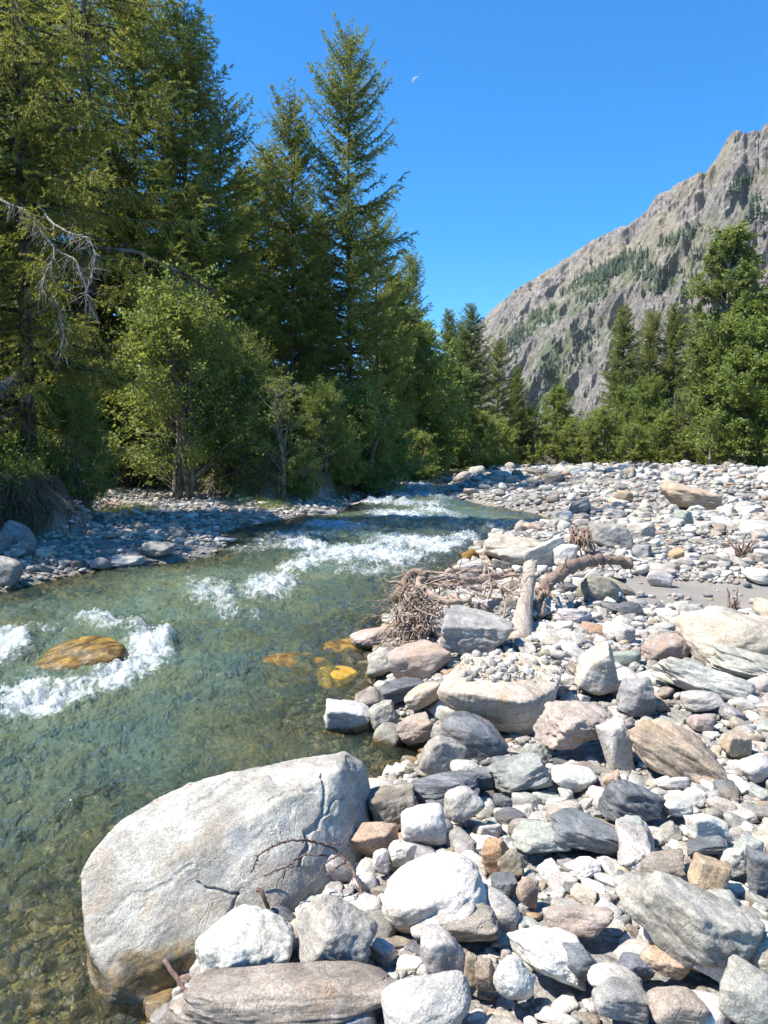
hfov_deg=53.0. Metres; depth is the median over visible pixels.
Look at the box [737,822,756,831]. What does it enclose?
stone
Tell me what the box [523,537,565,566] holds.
boulder
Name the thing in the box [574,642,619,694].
boulder
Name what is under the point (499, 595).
stone
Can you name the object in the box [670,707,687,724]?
stone
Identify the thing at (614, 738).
stone
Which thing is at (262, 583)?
water spray
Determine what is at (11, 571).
boulder
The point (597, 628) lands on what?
stone
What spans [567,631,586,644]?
stone
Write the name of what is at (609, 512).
stone
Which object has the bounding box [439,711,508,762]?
boulder
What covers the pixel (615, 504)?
stone
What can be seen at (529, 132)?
sky
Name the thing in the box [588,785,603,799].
stone
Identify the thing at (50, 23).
larch tree
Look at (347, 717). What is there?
boulder
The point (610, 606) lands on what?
stone
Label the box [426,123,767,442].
mountain
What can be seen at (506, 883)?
stone
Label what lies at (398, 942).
stone
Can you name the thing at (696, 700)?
stone
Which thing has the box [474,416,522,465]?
bush
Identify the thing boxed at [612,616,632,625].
stone
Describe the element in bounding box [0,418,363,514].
undergrowth
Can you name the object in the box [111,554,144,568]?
stone
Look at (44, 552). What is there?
stone
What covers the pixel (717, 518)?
stone
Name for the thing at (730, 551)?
stone
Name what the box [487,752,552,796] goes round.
stone
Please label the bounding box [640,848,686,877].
stone
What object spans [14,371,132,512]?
alder bush
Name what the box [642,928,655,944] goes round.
stone
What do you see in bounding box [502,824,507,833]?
stone
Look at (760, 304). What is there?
broadleaf tree
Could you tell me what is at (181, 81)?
larch tree
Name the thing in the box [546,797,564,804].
stone
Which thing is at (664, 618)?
stone
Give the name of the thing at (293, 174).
larch tree
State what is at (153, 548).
stone
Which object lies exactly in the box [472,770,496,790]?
stone
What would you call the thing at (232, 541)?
stone
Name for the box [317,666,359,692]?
boulder
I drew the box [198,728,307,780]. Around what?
boulder
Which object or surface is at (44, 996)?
riverbed stones
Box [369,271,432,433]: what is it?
birch tree
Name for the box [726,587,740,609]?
twig stump
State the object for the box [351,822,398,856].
stone
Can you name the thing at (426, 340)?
broadleaf tree
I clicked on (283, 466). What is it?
willow bush
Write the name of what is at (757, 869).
stone
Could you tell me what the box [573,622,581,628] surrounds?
stone
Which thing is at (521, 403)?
spruce tree
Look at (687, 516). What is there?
stone
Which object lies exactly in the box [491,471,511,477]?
stone
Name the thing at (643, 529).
stone
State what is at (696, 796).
stone
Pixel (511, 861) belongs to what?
stone
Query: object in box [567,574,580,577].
stone
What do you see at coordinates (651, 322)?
larch tree
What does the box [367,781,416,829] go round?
boulder
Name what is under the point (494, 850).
stone
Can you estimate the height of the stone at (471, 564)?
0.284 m
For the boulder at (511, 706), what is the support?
on the ground at (602, 946)
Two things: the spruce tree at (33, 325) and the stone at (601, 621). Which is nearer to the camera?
the stone at (601, 621)
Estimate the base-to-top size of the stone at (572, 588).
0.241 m
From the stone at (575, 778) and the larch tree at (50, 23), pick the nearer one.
the stone at (575, 778)
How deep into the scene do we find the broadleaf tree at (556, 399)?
86.84 m
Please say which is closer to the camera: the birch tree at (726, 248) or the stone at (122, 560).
the stone at (122, 560)
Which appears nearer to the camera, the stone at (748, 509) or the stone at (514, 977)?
the stone at (514, 977)
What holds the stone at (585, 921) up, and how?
on the ground at (602, 946)
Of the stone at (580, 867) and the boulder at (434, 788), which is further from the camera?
the boulder at (434, 788)
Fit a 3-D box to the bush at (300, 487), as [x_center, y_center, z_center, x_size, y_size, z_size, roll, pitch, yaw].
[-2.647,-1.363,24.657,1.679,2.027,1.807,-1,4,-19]
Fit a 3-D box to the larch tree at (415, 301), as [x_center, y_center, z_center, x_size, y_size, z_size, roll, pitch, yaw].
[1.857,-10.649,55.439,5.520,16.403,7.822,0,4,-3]
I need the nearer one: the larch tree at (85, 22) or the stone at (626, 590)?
the stone at (626, 590)
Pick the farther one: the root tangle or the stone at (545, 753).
the root tangle
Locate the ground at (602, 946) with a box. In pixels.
[0,322,767,1023]
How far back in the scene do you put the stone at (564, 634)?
6.70 m
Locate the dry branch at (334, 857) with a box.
[250,838,362,894]
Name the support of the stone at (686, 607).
on the ground at (602, 946)
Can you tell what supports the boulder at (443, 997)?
on the ground at (602, 946)
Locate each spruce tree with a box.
[0,126,74,435]
[42,117,156,483]
[224,160,302,429]
[276,209,358,451]
[435,308,462,468]
[447,302,505,469]
[453,319,487,406]
[507,365,535,464]
[593,303,652,462]
[650,300,693,461]
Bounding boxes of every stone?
[16,540,36,554]
[36,547,52,558]
[89,557,112,570]
[104,501,120,507]
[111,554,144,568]
[132,521,145,531]
[138,541,175,556]
[168,527,186,537]
[214,537,237,545]
[222,553,245,564]
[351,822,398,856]
[366,647,391,678]
[368,700,398,730]
[372,848,389,873]
[373,722,402,752]
[379,676,423,703]
[381,614,390,622]
[383,936,409,948]
[384,771,404,777]
[388,839,416,867]
[393,764,405,770]
[396,712,431,745]
[396,954,422,976]
[400,755,417,762]
[400,803,446,846]
[404,681,439,709]
[410,902,475,939]
[420,923,465,973]
[429,608,447,615]
[441,573,472,590]
[443,484,458,491]
[443,902,500,941]
[444,786,484,822]
[444,826,475,847]
[445,593,458,597]
[450,759,480,770]
[451,821,464,827]
[452,839,476,853]
[455,560,483,576]
[462,549,478,559]
[463,818,484,827]
[464,951,476,986]
[469,986,497,1000]
[472,597,485,604]
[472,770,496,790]
[472,822,501,837]
[474,958,496,992]
[475,540,484,547]
[481,837,508,874]
[482,878,490,885]
[485,597,502,607]
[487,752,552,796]
[490,593,504,597]
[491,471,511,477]
[491,559,512,569]
[491,872,517,897]
[492,794,512,807]
[492,954,535,1000]
[494,807,524,824]
[497,547,531,565]
[497,597,517,610]
[497,849,526,876]
[500,467,511,472]
[500,605,547,618]
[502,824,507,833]
[503,838,511,844]
[509,746,522,754]
[510,621,525,632]
[511,790,541,807]
[511,819,570,853]
[513,804,533,816]
[514,520,529,531]
[515,642,536,652]
[516,876,538,908]
[520,742,553,763]
[521,523,542,530]
[528,494,545,501]
[528,811,548,821]
[530,642,539,648]
[531,630,551,642]
[532,790,559,804]
[533,622,547,627]
[533,627,547,630]
[536,858,560,879]
[539,600,562,611]
[542,473,564,482]
[542,635,560,645]
[542,904,613,937]
[544,628,572,637]
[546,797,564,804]
[547,878,563,891]
[550,517,564,527]
[551,764,596,792]
[551,872,577,885]
[552,544,577,566]
[553,608,591,623]
[554,620,572,629]
[555,581,577,592]
[557,639,577,650]
[557,858,572,871]
[559,631,575,637]
[562,601,574,607]
[562,942,597,980]
[564,534,579,540]
[564,856,600,880]
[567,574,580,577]
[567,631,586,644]
[570,883,596,905]
[573,514,590,520]
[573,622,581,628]
[573,627,588,633]
[578,798,592,809]
[581,622,602,634]
[581,878,605,893]
[585,755,597,761]
[587,962,642,987]
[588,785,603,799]
[591,976,648,1023]
[593,873,614,887]
[595,717,634,770]
[597,779,665,821]
[598,856,617,876]
[599,619,612,622]
[600,601,618,612]
[602,508,625,517]
[602,621,635,642]
[602,769,621,787]
[604,919,625,936]
[605,565,625,569]
[606,577,635,595]
[611,501,628,508]
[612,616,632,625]
[613,875,621,887]
[615,815,654,871]
[616,676,656,716]
[617,864,629,872]
[618,601,643,615]
[618,952,654,978]
[625,555,642,561]
[625,815,642,825]
[626,521,655,536]
[631,544,651,558]
[635,631,640,637]
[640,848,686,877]
[640,945,689,979]
[641,632,690,659]
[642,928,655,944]
[646,570,672,587]
[646,986,709,1023]
[647,824,661,833]
[652,776,669,786]
[652,820,682,845]
[654,622,674,630]
[655,607,678,616]
[657,777,689,790]
[658,614,674,621]
[659,715,675,722]
[661,798,693,816]
[663,790,682,797]
[664,515,685,526]
[666,701,679,705]
[668,547,684,558]
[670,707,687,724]
[673,509,693,524]
[678,602,703,613]
[680,690,723,711]
[681,786,706,807]
[683,813,732,841]
[686,505,704,510]
[686,714,714,731]
[686,835,729,855]
[687,852,731,889]
[693,965,725,982]
[705,789,722,797]
[706,796,737,812]
[711,516,732,521]
[713,779,739,801]
[714,476,734,483]
[716,503,734,513]
[716,521,736,526]
[718,954,767,1023]
[719,701,748,720]
[719,729,751,759]
[720,847,746,876]
[723,546,745,557]
[723,812,741,826]
[727,760,739,767]
[727,774,747,794]
[728,808,759,823]
[733,834,763,854]
[734,501,754,508]
[735,506,762,513]
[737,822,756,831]
[738,519,767,532]
[739,753,767,783]
[741,891,767,907]
[742,801,755,810]
[745,710,758,720]
[745,845,767,890]
[746,782,767,800]
[749,931,767,973]
[753,548,767,552]
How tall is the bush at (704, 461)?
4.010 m
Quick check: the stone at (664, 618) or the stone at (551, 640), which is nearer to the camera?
the stone at (551, 640)
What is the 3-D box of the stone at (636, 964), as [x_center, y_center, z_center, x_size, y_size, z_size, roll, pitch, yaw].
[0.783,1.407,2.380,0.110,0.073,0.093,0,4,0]
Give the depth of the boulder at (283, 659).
7.26 m
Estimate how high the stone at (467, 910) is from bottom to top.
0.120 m
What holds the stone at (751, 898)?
on the ground at (602, 946)
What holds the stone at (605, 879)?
on the ground at (602, 946)
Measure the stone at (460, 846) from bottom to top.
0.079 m
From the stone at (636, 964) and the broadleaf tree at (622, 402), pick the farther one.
the broadleaf tree at (622, 402)
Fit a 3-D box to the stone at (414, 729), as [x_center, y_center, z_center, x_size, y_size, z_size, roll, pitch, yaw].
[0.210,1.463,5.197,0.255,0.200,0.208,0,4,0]
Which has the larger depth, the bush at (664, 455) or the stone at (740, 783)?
the bush at (664, 455)
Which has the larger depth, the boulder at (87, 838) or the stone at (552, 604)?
the stone at (552, 604)
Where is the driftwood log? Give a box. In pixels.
[508,559,541,640]
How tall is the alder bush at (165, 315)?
7.588 m
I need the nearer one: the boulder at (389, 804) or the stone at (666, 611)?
the boulder at (389, 804)
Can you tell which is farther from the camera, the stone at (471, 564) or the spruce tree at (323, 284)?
the spruce tree at (323, 284)
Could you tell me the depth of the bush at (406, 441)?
36.25 m
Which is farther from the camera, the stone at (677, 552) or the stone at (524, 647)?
the stone at (677, 552)
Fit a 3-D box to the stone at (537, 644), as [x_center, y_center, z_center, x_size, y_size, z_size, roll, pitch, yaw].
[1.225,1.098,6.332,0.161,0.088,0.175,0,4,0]
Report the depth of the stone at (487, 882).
2.97 m
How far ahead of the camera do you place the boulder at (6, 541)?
13.13 m
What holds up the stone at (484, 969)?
on the ground at (602, 946)
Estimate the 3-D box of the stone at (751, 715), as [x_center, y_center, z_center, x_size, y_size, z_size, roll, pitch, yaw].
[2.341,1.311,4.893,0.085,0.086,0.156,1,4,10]
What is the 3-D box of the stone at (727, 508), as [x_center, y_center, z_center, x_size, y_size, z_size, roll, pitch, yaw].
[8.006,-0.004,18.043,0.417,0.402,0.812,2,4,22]
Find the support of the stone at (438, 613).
on the ground at (602, 946)
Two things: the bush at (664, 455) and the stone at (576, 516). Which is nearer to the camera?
the stone at (576, 516)
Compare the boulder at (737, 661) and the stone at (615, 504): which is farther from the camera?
the stone at (615, 504)
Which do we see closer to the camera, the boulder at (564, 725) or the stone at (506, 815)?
the stone at (506, 815)
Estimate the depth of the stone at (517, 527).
15.92 m
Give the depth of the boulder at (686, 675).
5.21 m
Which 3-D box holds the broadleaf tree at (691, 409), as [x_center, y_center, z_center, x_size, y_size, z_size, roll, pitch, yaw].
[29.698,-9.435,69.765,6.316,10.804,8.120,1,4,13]
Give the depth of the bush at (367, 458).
32.59 m
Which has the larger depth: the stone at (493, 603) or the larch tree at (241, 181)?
the larch tree at (241, 181)
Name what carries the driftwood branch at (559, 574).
on the gravel bar stones
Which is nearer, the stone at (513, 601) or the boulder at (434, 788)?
the boulder at (434, 788)
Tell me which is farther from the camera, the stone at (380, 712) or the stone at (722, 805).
the stone at (380, 712)
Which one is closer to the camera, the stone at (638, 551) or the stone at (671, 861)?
the stone at (671, 861)
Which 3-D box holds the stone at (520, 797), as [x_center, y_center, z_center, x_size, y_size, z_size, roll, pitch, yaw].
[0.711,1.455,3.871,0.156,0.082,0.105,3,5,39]
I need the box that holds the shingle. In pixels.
[0,460,767,1023]
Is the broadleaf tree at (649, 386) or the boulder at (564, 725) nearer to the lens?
the boulder at (564, 725)
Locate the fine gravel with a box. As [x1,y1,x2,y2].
[458,648,564,681]
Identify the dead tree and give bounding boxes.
[588,392,595,416]
[708,411,716,464]
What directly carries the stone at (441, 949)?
on the ground at (602, 946)
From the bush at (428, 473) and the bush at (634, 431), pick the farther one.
the bush at (634, 431)
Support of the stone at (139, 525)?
on the ground at (602, 946)
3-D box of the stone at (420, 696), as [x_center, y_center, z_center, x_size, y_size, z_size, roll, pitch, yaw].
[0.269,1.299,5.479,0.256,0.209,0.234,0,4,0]
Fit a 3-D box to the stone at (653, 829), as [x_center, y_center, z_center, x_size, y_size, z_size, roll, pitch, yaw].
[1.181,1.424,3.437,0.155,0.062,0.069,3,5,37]
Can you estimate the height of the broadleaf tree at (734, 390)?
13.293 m
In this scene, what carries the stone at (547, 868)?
on the ground at (602, 946)
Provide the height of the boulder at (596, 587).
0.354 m
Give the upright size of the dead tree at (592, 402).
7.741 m
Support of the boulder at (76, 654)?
on the ground at (602, 946)
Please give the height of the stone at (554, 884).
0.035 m
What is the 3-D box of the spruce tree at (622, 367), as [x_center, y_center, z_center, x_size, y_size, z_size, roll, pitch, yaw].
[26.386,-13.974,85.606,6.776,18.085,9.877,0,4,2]
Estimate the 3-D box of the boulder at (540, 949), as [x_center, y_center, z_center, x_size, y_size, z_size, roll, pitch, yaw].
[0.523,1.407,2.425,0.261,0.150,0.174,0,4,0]
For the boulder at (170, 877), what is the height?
0.933 m
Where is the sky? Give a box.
[0,0,767,384]
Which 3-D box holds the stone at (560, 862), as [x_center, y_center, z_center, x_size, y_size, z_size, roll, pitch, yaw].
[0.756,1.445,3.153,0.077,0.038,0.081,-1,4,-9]
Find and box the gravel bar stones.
[4,461,767,1023]
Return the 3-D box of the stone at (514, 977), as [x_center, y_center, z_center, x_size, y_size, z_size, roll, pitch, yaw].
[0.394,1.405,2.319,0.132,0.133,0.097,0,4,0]
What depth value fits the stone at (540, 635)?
6.55 m
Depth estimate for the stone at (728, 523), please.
15.78 m
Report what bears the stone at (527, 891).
on the ground at (602, 946)
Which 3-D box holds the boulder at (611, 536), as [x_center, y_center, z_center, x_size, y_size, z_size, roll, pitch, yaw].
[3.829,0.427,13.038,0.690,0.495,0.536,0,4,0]
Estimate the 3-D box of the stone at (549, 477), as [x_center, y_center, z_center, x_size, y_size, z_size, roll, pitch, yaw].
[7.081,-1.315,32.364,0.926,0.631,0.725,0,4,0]
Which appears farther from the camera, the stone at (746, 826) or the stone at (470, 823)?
the stone at (470, 823)
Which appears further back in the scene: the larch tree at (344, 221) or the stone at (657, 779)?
the larch tree at (344, 221)
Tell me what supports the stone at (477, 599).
on the ground at (602, 946)
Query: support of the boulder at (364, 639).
on the ground at (602, 946)
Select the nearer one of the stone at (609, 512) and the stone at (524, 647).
the stone at (524, 647)
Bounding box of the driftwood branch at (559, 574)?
[535,547,633,619]
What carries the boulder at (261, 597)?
on the ground at (602, 946)
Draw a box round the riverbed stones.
[0,470,532,1023]
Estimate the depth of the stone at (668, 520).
15.96 m
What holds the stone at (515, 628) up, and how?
on the ground at (602, 946)
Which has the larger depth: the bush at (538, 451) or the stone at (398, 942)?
the bush at (538, 451)
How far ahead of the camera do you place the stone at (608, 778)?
3.81 m
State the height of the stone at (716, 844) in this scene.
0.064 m
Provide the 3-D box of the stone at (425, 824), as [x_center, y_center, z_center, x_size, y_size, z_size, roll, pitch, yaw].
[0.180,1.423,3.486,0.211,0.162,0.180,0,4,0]
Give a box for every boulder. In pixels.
[0,531,12,554]
[0,556,23,586]
[2,520,35,543]
[30,636,150,724]
[75,826,109,874]
[80,751,371,1017]
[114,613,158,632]
[161,961,397,1023]
[195,904,295,971]
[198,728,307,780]
[237,562,272,578]
[243,590,280,604]
[263,652,331,692]
[294,893,377,963]
[307,509,338,522]
[317,637,371,664]
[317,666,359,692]
[324,698,368,737]
[350,626,394,649]
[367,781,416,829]
[381,851,486,934]
[381,970,470,1023]
[387,640,450,679]
[411,770,479,806]
[419,735,467,774]
[437,652,562,735]
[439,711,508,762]
[440,605,513,654]
[483,533,540,558]
[507,925,585,990]
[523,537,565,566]
[533,700,610,749]
[550,807,618,857]
[568,498,591,513]
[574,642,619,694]
[575,574,618,601]
[588,522,633,549]
[621,871,765,972]
[628,718,727,783]
[649,657,755,701]
[660,480,722,509]
[674,610,767,662]
[706,643,767,678]
[741,567,767,584]
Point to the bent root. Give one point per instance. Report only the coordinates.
(263, 896)
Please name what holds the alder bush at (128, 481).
on the ground at (602, 946)
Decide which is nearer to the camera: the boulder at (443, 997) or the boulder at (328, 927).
the boulder at (443, 997)
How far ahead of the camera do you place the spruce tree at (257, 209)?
40.47 m
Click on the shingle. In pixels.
(214, 506)
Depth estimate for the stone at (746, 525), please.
15.49 m
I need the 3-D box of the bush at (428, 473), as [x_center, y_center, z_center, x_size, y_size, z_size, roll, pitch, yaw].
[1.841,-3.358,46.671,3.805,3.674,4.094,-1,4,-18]
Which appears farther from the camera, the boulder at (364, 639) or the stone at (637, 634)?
the boulder at (364, 639)
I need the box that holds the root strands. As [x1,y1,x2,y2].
[568,526,595,554]
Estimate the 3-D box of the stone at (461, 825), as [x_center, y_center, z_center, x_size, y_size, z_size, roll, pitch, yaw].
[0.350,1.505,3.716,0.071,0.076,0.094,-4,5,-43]
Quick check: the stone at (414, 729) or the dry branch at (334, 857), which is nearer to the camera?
the dry branch at (334, 857)
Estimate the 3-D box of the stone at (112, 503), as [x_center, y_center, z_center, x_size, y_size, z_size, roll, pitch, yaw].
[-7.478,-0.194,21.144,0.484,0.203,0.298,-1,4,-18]
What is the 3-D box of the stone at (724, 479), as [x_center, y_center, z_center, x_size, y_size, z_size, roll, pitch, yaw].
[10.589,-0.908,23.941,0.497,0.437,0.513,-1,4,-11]
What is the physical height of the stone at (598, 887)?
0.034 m
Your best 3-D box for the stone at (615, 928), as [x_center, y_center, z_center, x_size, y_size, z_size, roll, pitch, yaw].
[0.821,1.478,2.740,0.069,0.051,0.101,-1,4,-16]
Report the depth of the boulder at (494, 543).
11.69 m
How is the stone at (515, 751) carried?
on the ground at (602, 946)
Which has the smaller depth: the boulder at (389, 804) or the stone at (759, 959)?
the stone at (759, 959)
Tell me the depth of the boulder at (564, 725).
4.33 m
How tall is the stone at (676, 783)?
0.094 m
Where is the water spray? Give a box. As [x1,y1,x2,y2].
[0,483,503,713]
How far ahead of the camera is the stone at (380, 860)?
3.23 m
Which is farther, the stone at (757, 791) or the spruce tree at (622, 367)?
the spruce tree at (622, 367)
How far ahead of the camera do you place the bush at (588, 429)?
74.86 m
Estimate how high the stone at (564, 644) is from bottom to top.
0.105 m
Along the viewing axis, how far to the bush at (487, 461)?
59.40 m
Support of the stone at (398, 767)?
on the ground at (602, 946)
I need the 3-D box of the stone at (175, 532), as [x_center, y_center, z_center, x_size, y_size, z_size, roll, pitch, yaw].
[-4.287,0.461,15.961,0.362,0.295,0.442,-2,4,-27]
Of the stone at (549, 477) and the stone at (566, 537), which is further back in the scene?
the stone at (549, 477)
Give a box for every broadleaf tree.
[365,306,482,472]
[420,349,484,475]
[535,381,577,463]
[600,381,653,461]
[624,369,676,462]
[671,362,728,463]
[673,304,767,463]
[703,283,767,461]
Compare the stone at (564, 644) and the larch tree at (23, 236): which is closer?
the stone at (564, 644)
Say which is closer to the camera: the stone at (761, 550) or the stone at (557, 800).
the stone at (557, 800)
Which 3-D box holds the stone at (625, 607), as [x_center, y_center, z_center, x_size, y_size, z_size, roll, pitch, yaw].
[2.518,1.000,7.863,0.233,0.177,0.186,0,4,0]
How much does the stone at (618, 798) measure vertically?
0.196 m
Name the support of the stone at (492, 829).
on the ground at (602, 946)
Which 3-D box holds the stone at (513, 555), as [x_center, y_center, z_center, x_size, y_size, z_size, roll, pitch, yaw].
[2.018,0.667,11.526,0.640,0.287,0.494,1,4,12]
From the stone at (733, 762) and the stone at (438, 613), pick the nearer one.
the stone at (733, 762)
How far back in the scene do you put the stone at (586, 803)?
3.75 m
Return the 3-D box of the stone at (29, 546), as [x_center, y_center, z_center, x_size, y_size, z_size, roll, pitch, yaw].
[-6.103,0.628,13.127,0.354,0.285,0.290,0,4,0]
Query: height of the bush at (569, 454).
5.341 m
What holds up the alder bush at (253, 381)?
on the ground at (602, 946)
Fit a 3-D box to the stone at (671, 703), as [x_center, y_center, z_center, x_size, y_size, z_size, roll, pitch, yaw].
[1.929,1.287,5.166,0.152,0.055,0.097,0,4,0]
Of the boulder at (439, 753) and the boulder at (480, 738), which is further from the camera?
the boulder at (480, 738)
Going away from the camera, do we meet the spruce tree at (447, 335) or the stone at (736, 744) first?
the stone at (736, 744)
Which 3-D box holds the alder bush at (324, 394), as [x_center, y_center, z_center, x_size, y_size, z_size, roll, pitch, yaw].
[-2.032,-3.107,26.701,3.250,3.475,2.753,2,5,28]
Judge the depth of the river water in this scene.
8.47 m
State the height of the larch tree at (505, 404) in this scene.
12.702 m
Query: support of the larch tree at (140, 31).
on the ground at (602, 946)
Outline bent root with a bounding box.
[256,887,269,908]
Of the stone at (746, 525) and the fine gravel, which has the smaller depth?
the fine gravel
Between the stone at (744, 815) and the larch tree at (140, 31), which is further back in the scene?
the larch tree at (140, 31)
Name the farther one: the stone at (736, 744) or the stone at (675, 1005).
the stone at (736, 744)
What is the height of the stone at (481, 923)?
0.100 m
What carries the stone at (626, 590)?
on the ground at (602, 946)
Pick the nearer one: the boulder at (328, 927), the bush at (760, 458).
the boulder at (328, 927)
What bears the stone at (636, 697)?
on the ground at (602, 946)
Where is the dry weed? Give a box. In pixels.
[721,535,757,557]
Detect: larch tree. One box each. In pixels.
[0,0,110,438]
[0,0,157,445]
[0,0,218,536]
[0,0,242,489]
[63,0,239,444]
[108,0,277,452]
[132,87,305,442]
[227,136,335,442]
[233,77,346,445]
[271,10,422,425]
[333,210,422,452]
[394,247,447,472]
[476,336,527,462]
[627,306,680,461]
[668,311,711,461]
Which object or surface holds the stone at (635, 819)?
on the ground at (602, 946)
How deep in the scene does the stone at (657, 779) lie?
3.92 m
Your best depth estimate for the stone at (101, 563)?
12.80 m
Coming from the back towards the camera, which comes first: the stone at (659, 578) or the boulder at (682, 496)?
the boulder at (682, 496)
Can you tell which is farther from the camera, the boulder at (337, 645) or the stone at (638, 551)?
the stone at (638, 551)
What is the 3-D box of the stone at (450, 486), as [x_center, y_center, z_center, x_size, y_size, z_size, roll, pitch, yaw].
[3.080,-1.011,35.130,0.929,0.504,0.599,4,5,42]
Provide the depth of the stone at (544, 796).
3.89 m
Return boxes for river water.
[0,468,550,1023]
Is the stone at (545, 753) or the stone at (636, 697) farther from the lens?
the stone at (636, 697)
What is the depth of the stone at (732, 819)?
3.45 m
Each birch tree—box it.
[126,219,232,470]
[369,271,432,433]
[675,218,767,462]
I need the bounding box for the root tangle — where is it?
[355,549,566,649]
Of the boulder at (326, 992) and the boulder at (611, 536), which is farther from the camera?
the boulder at (611, 536)
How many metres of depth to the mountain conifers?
1354.41 m
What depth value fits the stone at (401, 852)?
3.26 m
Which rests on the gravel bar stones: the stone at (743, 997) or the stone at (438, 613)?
the stone at (743, 997)
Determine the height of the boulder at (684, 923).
0.330 m
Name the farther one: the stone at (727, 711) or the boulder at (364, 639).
the boulder at (364, 639)
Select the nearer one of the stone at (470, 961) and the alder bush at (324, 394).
the stone at (470, 961)
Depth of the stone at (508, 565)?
11.16 m
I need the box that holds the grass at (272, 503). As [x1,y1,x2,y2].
[92,455,433,517]
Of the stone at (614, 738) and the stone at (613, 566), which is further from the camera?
the stone at (613, 566)
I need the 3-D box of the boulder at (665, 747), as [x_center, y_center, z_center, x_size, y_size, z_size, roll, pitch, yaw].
[1.552,1.268,4.064,0.515,0.328,0.345,1,4,15]
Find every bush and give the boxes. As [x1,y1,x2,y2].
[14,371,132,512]
[63,342,187,487]
[93,252,300,499]
[194,316,296,457]
[223,365,344,501]
[276,439,326,499]
[288,374,367,471]
[309,378,424,494]
[315,419,369,486]
[355,426,403,483]
[363,405,439,480]
[403,427,443,484]
[449,406,506,470]
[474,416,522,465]
[510,402,564,464]
[547,414,603,463]
[574,404,628,463]
[608,420,650,463]
[641,406,693,464]
[663,381,712,462]
[690,428,723,464]
[738,421,767,466]
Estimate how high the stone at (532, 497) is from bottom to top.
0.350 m
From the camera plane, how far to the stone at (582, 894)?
2.88 m
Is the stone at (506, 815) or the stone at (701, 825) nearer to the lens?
the stone at (701, 825)
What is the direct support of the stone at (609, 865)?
on the ground at (602, 946)
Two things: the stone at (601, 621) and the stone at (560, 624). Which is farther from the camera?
the stone at (601, 621)
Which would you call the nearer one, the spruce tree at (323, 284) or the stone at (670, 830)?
the stone at (670, 830)
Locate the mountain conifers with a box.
[497,167,767,399]
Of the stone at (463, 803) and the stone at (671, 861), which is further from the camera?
the stone at (463, 803)
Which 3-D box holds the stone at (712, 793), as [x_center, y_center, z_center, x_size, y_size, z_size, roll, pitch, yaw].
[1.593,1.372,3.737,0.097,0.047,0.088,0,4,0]
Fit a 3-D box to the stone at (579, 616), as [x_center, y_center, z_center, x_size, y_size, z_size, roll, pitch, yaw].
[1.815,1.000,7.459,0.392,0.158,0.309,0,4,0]
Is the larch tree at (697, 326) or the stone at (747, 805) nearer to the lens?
the stone at (747, 805)
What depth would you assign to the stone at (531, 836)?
3.24 m
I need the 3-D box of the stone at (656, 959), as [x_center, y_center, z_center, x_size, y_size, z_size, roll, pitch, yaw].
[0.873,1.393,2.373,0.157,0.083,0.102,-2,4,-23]
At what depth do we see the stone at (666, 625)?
7.18 m
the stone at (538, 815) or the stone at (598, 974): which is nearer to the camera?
the stone at (598, 974)
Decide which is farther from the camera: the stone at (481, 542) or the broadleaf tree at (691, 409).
the broadleaf tree at (691, 409)
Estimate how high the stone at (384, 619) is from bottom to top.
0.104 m
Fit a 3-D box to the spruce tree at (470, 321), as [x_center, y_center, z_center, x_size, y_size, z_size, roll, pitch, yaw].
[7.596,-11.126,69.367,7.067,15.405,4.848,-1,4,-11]
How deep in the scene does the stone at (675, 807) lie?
3.47 m
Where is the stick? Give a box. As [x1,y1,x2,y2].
[162,958,186,992]
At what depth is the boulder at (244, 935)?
2.54 m
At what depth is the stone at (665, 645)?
6.04 m
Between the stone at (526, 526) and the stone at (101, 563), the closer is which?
the stone at (101, 563)
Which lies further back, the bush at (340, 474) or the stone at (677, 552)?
the bush at (340, 474)
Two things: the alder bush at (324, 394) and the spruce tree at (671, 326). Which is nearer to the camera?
the alder bush at (324, 394)
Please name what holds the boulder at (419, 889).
on the ground at (602, 946)
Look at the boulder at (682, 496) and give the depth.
19.46 m
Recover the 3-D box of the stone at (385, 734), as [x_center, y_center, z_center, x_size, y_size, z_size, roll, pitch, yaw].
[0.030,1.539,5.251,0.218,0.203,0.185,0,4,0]
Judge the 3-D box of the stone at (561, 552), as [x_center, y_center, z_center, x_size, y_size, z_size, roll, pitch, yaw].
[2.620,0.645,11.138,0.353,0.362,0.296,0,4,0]
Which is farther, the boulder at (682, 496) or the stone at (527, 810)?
the boulder at (682, 496)
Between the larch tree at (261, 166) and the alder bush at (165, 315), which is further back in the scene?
the larch tree at (261, 166)
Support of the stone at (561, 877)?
on the ground at (602, 946)
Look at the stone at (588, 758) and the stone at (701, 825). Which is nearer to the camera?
the stone at (701, 825)
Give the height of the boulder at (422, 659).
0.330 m
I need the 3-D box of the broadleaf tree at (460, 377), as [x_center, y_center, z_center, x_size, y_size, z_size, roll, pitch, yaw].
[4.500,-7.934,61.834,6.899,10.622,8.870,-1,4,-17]
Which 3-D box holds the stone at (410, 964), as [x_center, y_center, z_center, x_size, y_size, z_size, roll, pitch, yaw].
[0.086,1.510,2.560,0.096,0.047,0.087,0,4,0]
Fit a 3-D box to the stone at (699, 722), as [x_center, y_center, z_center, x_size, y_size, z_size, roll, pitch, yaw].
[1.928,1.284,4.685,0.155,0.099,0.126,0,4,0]
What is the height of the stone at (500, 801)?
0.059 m
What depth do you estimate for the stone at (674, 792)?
3.79 m
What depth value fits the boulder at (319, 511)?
21.55 m
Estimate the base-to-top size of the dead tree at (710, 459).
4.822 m

